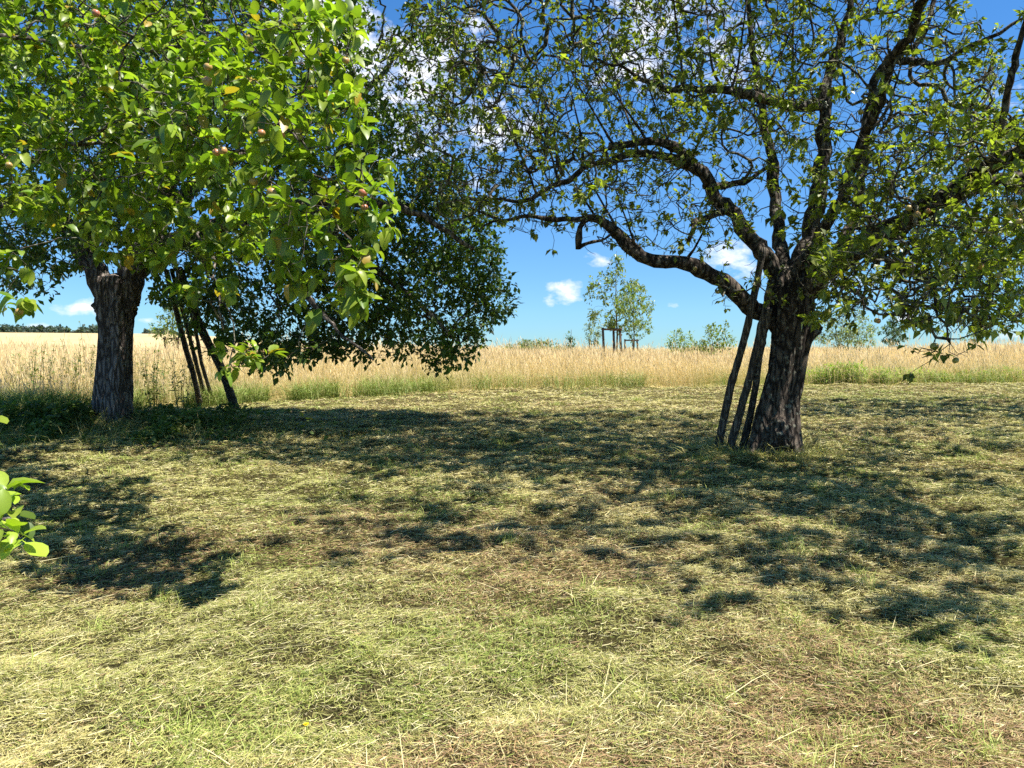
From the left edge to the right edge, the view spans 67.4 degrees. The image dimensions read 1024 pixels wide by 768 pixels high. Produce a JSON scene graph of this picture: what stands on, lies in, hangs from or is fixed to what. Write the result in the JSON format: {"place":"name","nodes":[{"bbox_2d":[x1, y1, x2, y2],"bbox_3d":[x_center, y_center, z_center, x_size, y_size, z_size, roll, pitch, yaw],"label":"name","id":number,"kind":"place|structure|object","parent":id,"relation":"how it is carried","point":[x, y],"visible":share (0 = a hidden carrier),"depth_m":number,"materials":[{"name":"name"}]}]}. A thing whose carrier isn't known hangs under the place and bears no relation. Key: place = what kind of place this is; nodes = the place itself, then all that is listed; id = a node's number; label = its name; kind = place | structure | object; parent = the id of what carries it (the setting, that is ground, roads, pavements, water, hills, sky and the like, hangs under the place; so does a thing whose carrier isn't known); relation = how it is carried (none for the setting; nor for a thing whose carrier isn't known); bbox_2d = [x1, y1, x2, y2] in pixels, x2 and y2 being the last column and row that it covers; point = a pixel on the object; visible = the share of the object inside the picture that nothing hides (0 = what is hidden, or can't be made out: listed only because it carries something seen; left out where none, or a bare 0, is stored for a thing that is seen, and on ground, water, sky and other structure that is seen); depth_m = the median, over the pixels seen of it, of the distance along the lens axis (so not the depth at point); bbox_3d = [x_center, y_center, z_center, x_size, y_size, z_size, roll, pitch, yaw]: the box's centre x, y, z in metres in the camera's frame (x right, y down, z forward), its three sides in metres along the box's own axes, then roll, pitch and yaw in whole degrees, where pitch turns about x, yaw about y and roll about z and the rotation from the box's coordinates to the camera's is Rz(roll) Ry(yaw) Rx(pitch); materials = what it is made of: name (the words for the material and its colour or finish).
{"place":"outdoors","nodes":[
{"label":"outdoors","id":0,"kind":"place"},
{"bbox_2d":[0,332,1023,767],"bbox_3d":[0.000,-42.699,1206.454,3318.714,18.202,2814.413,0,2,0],"label":"ground","id":1,"kind":"structure","parent":0,"point":[486,518],"depth_m":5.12,"materials":[{"name":"green plant"}]},
{"bbox_2d":[2,368,23,390],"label":"tall weed","id":2,"kind":"object","parent":1,"relation":"on","point":[15,377],"visible":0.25,"depth_m":15.24,"materials":[{"name":"beige plant"}]},
{"bbox_2d":[16,348,39,390],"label":"tall weed","id":3,"kind":"object","parent":1,"relation":"on","point":[29,368],"visible":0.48,"depth_m":14.92,"materials":[{"name":"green plant"}]},
{"bbox_2d":[29,344,56,391],"bbox_3d":[-8.902,-0.181,14.583,0.500,1.356,0.409,-1,2,-21],"label":"tall weed","id":4,"kind":"object","parent":1,"relation":"on","point":[49,367],"visible":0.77,"depth_m":14.54,"materials":[{"name":"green plant"}]},
{"bbox_2d":[58,353,77,395],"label":"tall weed","id":5,"kind":"object","parent":1,"relation":"on","point":[65,372],"visible":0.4,"depth_m":15.18,"materials":[{"name":"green plant"}]},
{"bbox_2d":[60,339,93,393],"bbox_3d":[-8.576,-0.214,15.155,0.561,1.374,0.542,0,2,0],"label":"tall weed","id":6,"kind":"object","parent":1,"relation":"on","point":[75,363],"visible":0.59,"depth_m":15.04,"materials":[{"name":"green plant"}]},
{"bbox_2d":[77,321,96,394],"bbox_3d":[-8.513,-0.413,15.435,0.433,1.719,0.438,-1,2,-37],"label":"tall weed","id":7,"kind":"object","parent":1,"relation":"on","point":[93,352],"visible":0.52,"depth_m":15.42,"materials":[{"name":"green plant"}]},
{"bbox_2d":[0,323,185,333],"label":"wood","id":8,"kind":"object","parent":1,"relation":"on","point":[39,328],"visible":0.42,"depth_m":348.31,"materials":[{"name":"green plant"}]},
{"bbox_2d":[133,362,146,390],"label":"tall weed","id":9,"kind":"object","parent":1,"relation":"on","point":[135,373],"visible":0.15,"depth_m":16.03,"materials":[{"name":"beige plant"}]},
{"bbox_2d":[134,350,150,389],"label":"tall weed","id":10,"kind":"object","parent":1,"relation":"on","point":[141,367],"visible":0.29,"depth_m":16.46,"materials":[{"name":"beige plant"}]},
{"bbox_2d":[140,343,162,407],"bbox_3d":[-6.809,-0.136,14.490,0.404,1.309,0.428,-1,2,-20],"label":"tall weed","id":11,"kind":"object","parent":1,"relation":"on","point":[152,393],"visible":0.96,"depth_m":14.51,"materials":[{"name":"green plant"}]},
{"bbox_2d":[151,356,171,403],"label":"tall weed","id":12,"kind":"object","parent":1,"relation":"on","point":[159,400],"visible":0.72,"depth_m":15.52,"materials":[{"name":"green plant"}]},
{"bbox_2d":[148,307,190,349],"bbox_3d":[-14.537,-2.220,32.917,1.963,3.500,1.780,0,2,-7],"label":"young tree","id":13,"kind":"object","parent":1,"relation":"on","point":[172,327],"visible":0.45,"depth_m":32.62,"materials":[{"name":"green plant"}]},
{"bbox_2d":[163,337,179,360],"bbox_3d":[-14.556,-1.268,33.003,0.702,1.483,0.535,0,2,0],"label":"stake frame","id":14,"kind":"object","parent":1,"relation":"on","point":[164,338],"visible":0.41,"depth_m":32.80,"materials":[{"name":"brown wood"}]},
{"bbox_2d":[168,353,192,408],"bbox_3d":[-6.262,-0.037,14.520,0.571,1.154,0.340,1,2,21],"label":"tall weed","id":15,"kind":"object","parent":1,"relation":"on","point":[175,389],"visible":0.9,"depth_m":14.52,"materials":[{"name":"green plant"}]},
{"bbox_2d":[164,270,202,404],"bbox_3d":[-5.815,-0.618,13.733,0.129,2.462,3.410,0,2,-14],"label":"wooden pole","id":16,"kind":"object","parent":1,"relation":"on","point":[184,343],"visible":0.73,"depth_m":13.79,"materials":[{"name":"brown wood"}]},
{"bbox_2d":[170,268,205,394],"bbox_3d":[-5.904,-0.673,14.177,0.092,2.456,4.104,0,2,-14],"label":"wooden pole","id":17,"kind":"object","parent":1,"relation":"on","point":[195,359],"visible":0.57,"depth_m":14.38,"materials":[{"name":"brown wood"}]},
{"bbox_2d":[183,365,197,391],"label":"tall weed","id":18,"kind":"object","parent":1,"relation":"on","point":[191,380],"visible":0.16,"depth_m":16.40,"materials":[{"name":"green plant"}]},
{"bbox_2d":[173,265,212,396],"bbox_3d":[-5.728,-0.714,14.009,0.114,2.507,3.844,0,2,-13],"label":"wooden pole","id":19,"kind":"object","parent":1,"relation":"on","point":[203,369],"visible":0.56,"depth_m":14.49,"materials":[{"name":"brown wood"}]},
{"bbox_2d":[0,0,401,560],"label":"apple tree","id":20,"kind":"object","parent":1,"relation":"on","point":[136,99],"visible":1,"depth_m":5.48,"materials":[{"name":"green plant"}]},
{"bbox_2d":[0,395,411,469],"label":"weeds","id":21,"kind":"object","parent":1,"relation":"on","point":[44,421],"visible":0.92,"depth_m":11.19,"materials":[{"name":"green plant"}]},
{"bbox_2d":[175,266,239,408],"bbox_3d":[-5.061,-0.608,12.930,0.202,2.466,2.395,0,2,1],"label":"wooden pole","id":22,"kind":"object","parent":1,"relation":"on","point":[228,390],"visible":0.51,"depth_m":13.06,"materials":[{"name":"brown wood"}]},
{"bbox_2d":[0,0,521,422],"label":"apple tree","id":23,"kind":"object","parent":1,"relation":"on","point":[115,304],"visible":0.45,"depth_m":11.62,"materials":[{"name":"green plant"}]},
{"bbox_2d":[0,365,1017,412],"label":"green grass","id":24,"kind":"structure","parent":1,"relation":"on","point":[300,393],"depth_m":17.15,"materials":[{"name":"plant"}]},
{"bbox_2d":[0,328,1023,405],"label":"meadow grass","id":25,"kind":"structure","parent":1,"relation":"on","point":[664,364],"depth_m":20.73,"materials":[{"name":"plant"}]},
{"bbox_2d":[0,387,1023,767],"bbox_3d":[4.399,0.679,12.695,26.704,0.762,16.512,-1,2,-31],"label":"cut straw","id":26,"kind":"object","parent":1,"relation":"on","point":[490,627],"visible":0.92,"depth_m":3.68,"materials":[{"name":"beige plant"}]},
{"bbox_2d":[501,337,563,358],"bbox_3d":[1.063,-1.535,38.017,3.470,1.593,3.648,0,2,0],"label":"shrub","id":27,"kind":"object","parent":1,"relation":"on","point":[525,341],"visible":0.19,"depth_m":37.41,"materials":[{"name":"green plant"}]},
{"bbox_2d":[563,331,578,352],"bbox_3d":[2.793,-1.585,34.997,0.986,1.824,0.890,0,2,0],"label":"conifer sapling","id":28,"kind":"object","parent":1,"relation":"on","point":[569,338],"visible":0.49,"depth_m":34.88,"materials":[{"name":"green plant"}]},
{"bbox_2d":[584,312,602,346],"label":"young tree","id":29,"kind":"object","parent":1,"relation":"on","point":[597,334],"visible":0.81,"depth_m":74.64,"materials":[{"name":"green plant"}]},
{"bbox_2d":[602,327,621,365],"bbox_3d":[3.883,-1.287,30.005,0.793,1.825,0.579,0,2,0],"label":"stake frame","id":30,"kind":"object","parent":1,"relation":"on","point":[613,335],"visible":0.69,"depth_m":29.83,"materials":[{"name":"brown wood"}]},
{"bbox_2d":[583,251,647,349],"bbox_3d":[4.052,-2.747,29.936,2.573,4.851,2.633,0,2,0],"label":"young tree","id":31,"kind":"object","parent":1,"relation":"on","point":[612,322],"visible":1,"depth_m":29.88,"materials":[{"name":"green plant"}]},
{"bbox_2d":[624,339,638,354],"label":"stake frame","id":32,"kind":"object","parent":1,"relation":"on","point":[636,340],"visible":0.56,"depth_m":44.78,"materials":[{"name":"brown wood"}]},
{"bbox_2d":[615,278,654,349],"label":"young tree","id":33,"kind":"object","parent":1,"relation":"on","point":[640,327],"visible":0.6,"depth_m":44.81,"materials":[{"name":"green plant"}]},
{"bbox_2d":[663,328,694,355],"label":"shrub","id":34,"kind":"object","parent":1,"relation":"on","point":[681,338],"visible":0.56,"depth_m":39.79,"materials":[{"name":"green plant"}]},
{"bbox_2d":[368,0,1023,455],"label":"apple tree","id":35,"kind":"object","parent":1,"relation":"on","point":[812,270],"visible":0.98,"depth_m":8.68,"materials":[{"name":"green plant"}]},
{"bbox_2d":[684,337,711,353],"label":"shrub","id":36,"kind":"object","parent":1,"relation":"on","point":[696,345],"visible":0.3,"depth_m":35.92,"materials":[{"name":"green plant"}]},
{"bbox_2d":[698,319,736,359],"bbox_3d":[7.496,-1.325,28.014,1.526,2.066,1.379,0,2,0],"label":"shrub","id":37,"kind":"object","parent":1,"relation":"on","point":[717,333],"visible":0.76,"depth_m":27.86,"materials":[{"name":"green plant"}]},
{"bbox_2d":[714,247,766,446],"bbox_3d":[2.931,-0.414,9.932,0.120,2.637,0.745,-2,2,-39],"label":"wooden pole","id":38,"kind":"object","parent":1,"relation":"on","point":[727,400],"visible":0.89,"depth_m":9.90,"materials":[{"name":"brown wood"}]},
{"bbox_2d":[726,282,773,449],"bbox_3d":[3.063,-0.191,9.905,0.132,2.207,0.641,-2,3,-44],"label":"wooden pole","id":39,"kind":"object","parent":1,"relation":"on","point":[739,415],"visible":0.91,"depth_m":9.89,"materials":[{"name":"brown wood"}]},
{"bbox_2d":[739,307,771,447],"bbox_3d":[3.164,-0.031,9.973,0.119,1.895,0.688,0,2,-14],"label":"wooden pole","id":40,"kind":"object","parent":1,"relation":"on","point":[752,404],"visible":0.94,"depth_m":9.95,"materials":[{"name":"brown wood"}]},
{"bbox_2d":[815,307,883,358],"bbox_3d":[15.605,-2.125,36.062,2.831,2.946,2.937,-1,2,-37],"label":"shrub","id":41,"kind":"object","parent":1,"relation":"on","point":[847,332],"visible":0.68,"depth_m":35.65,"materials":[{"name":"green plant"}]},
{"bbox_2d":[761,360,1023,384],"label":"weed bank","id":42,"kind":"structure","parent":1,"relation":"on","point":[884,374],"depth_m":21.74,"materials":[{"name":"green plant"}]},
{"bbox_2d":[877,317,909,346],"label":"young tree","id":43,"kind":"object","parent":1,"relation":"on","point":[896,330],"visible":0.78,"depth_m":69.62,"materials":[{"name":"green plant"}]},
{"bbox_2d":[913,52,1023,327],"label":"apple tree","id":44,"kind":"object","parent":1,"relation":"on","point":[1018,95],"visible":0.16,"depth_m":13.97,"materials":[{"name":"green plant"}]},
{"bbox_2d":[956,311,1000,343],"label":"young tree","id":45,"kind":"object","parent":1,"relation":"on","point":[971,333],"visible":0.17,"depth_m":59.81,"materials":[{"name":"green plant"}]},
{"bbox_2d":[0,0,1023,352],"label":"sky","id":46,"kind":"structure","parent":0,"point":[552,305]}
]}

